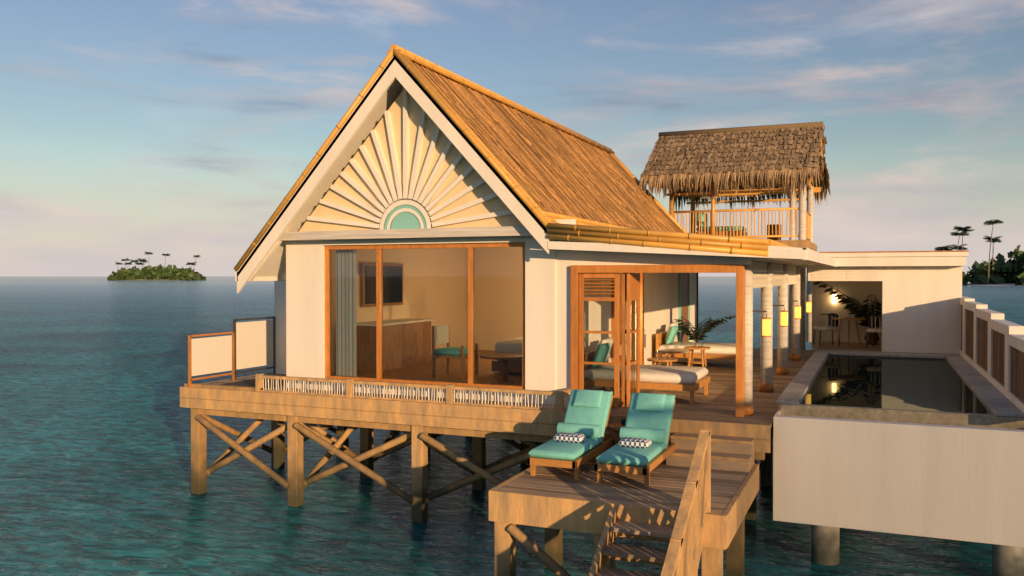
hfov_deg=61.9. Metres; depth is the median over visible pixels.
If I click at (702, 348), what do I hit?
side table
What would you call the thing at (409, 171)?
gable sunburst
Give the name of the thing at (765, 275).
veranda columns
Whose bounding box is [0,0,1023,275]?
sky
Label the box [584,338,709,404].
daybed
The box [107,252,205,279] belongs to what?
island trees
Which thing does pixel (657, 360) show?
side table
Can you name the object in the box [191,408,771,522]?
stilts
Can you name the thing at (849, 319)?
lounge table
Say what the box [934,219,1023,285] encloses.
island trees
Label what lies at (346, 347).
curtain
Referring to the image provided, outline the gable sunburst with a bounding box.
[278,87,531,240]
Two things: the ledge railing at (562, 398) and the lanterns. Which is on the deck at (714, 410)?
the ledge railing at (562, 398)
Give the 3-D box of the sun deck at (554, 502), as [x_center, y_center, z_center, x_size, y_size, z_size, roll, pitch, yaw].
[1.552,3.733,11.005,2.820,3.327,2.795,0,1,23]
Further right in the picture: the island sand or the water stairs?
the island sand
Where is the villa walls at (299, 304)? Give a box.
[274,219,752,404]
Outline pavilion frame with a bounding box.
[665,142,824,349]
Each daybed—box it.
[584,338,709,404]
[656,323,735,364]
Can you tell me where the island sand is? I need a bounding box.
[967,283,1022,285]
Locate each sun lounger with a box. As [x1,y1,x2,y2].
[527,389,613,479]
[594,393,675,486]
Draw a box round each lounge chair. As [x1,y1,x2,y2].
[813,313,839,345]
[866,314,881,347]
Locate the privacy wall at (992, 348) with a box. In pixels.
[960,296,1023,412]
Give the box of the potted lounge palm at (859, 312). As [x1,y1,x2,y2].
[808,281,881,344]
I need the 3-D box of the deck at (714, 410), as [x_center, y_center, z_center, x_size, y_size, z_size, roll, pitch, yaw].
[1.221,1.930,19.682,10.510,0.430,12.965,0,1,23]
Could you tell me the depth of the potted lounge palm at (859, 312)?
22.60 m
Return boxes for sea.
[0,276,1023,575]
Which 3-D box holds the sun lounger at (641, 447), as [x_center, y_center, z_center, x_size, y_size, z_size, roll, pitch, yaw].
[1.710,1.949,11.350,0.660,0.945,2.000,0,1,23]
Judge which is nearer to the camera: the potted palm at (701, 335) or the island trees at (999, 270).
the potted palm at (701, 335)
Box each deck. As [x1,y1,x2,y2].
[180,348,815,452]
[489,432,758,575]
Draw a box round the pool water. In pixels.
[802,355,990,413]
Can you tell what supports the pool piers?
in the sea
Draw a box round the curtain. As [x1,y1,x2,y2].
[336,249,356,376]
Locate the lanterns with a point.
(766, 326)
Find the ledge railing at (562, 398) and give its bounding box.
[255,374,573,410]
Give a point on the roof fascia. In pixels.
(262, 255)
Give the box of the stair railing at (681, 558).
[661,429,710,575]
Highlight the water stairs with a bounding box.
[588,508,702,575]
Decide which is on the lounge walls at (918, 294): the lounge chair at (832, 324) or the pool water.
the lounge chair at (832, 324)
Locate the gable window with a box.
[324,242,524,389]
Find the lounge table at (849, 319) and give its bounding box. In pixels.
[832,316,865,346]
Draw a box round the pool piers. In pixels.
[811,525,1023,575]
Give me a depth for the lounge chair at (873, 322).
21.52 m
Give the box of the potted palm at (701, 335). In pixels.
[674,315,735,341]
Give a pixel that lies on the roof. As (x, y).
(550, 168)
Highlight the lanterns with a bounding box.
[753,297,811,336]
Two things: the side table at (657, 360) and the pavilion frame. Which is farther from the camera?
the pavilion frame
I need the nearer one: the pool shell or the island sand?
the pool shell
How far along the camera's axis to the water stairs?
9.16 m
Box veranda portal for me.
[570,264,744,416]
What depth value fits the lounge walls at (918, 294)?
20.10 m
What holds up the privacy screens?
on the deck at (714, 410)
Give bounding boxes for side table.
[647,350,677,365]
[684,340,709,368]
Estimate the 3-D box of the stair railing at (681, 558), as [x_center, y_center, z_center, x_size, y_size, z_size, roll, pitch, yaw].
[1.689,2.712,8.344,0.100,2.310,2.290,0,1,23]
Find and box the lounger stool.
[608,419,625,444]
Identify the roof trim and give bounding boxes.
[234,44,790,270]
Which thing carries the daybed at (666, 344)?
on the deck at (714, 410)
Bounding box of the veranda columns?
[735,257,800,415]
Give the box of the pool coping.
[776,350,1023,416]
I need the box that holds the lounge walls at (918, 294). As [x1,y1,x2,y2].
[800,250,968,353]
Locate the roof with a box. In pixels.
[237,55,805,276]
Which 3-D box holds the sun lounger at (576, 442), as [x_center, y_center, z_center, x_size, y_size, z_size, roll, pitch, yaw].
[0.881,1.944,11.702,0.660,0.945,2.000,0,1,23]
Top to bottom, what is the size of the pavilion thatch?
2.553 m
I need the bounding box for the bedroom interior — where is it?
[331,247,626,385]
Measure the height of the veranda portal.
2.220 m
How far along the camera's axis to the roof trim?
13.43 m
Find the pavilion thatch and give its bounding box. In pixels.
[638,121,830,214]
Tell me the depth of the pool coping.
14.85 m
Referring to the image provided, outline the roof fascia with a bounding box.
[235,55,836,292]
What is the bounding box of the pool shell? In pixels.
[773,355,1023,546]
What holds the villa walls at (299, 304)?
on the deck at (714, 410)
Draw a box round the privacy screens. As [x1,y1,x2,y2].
[188,317,274,386]

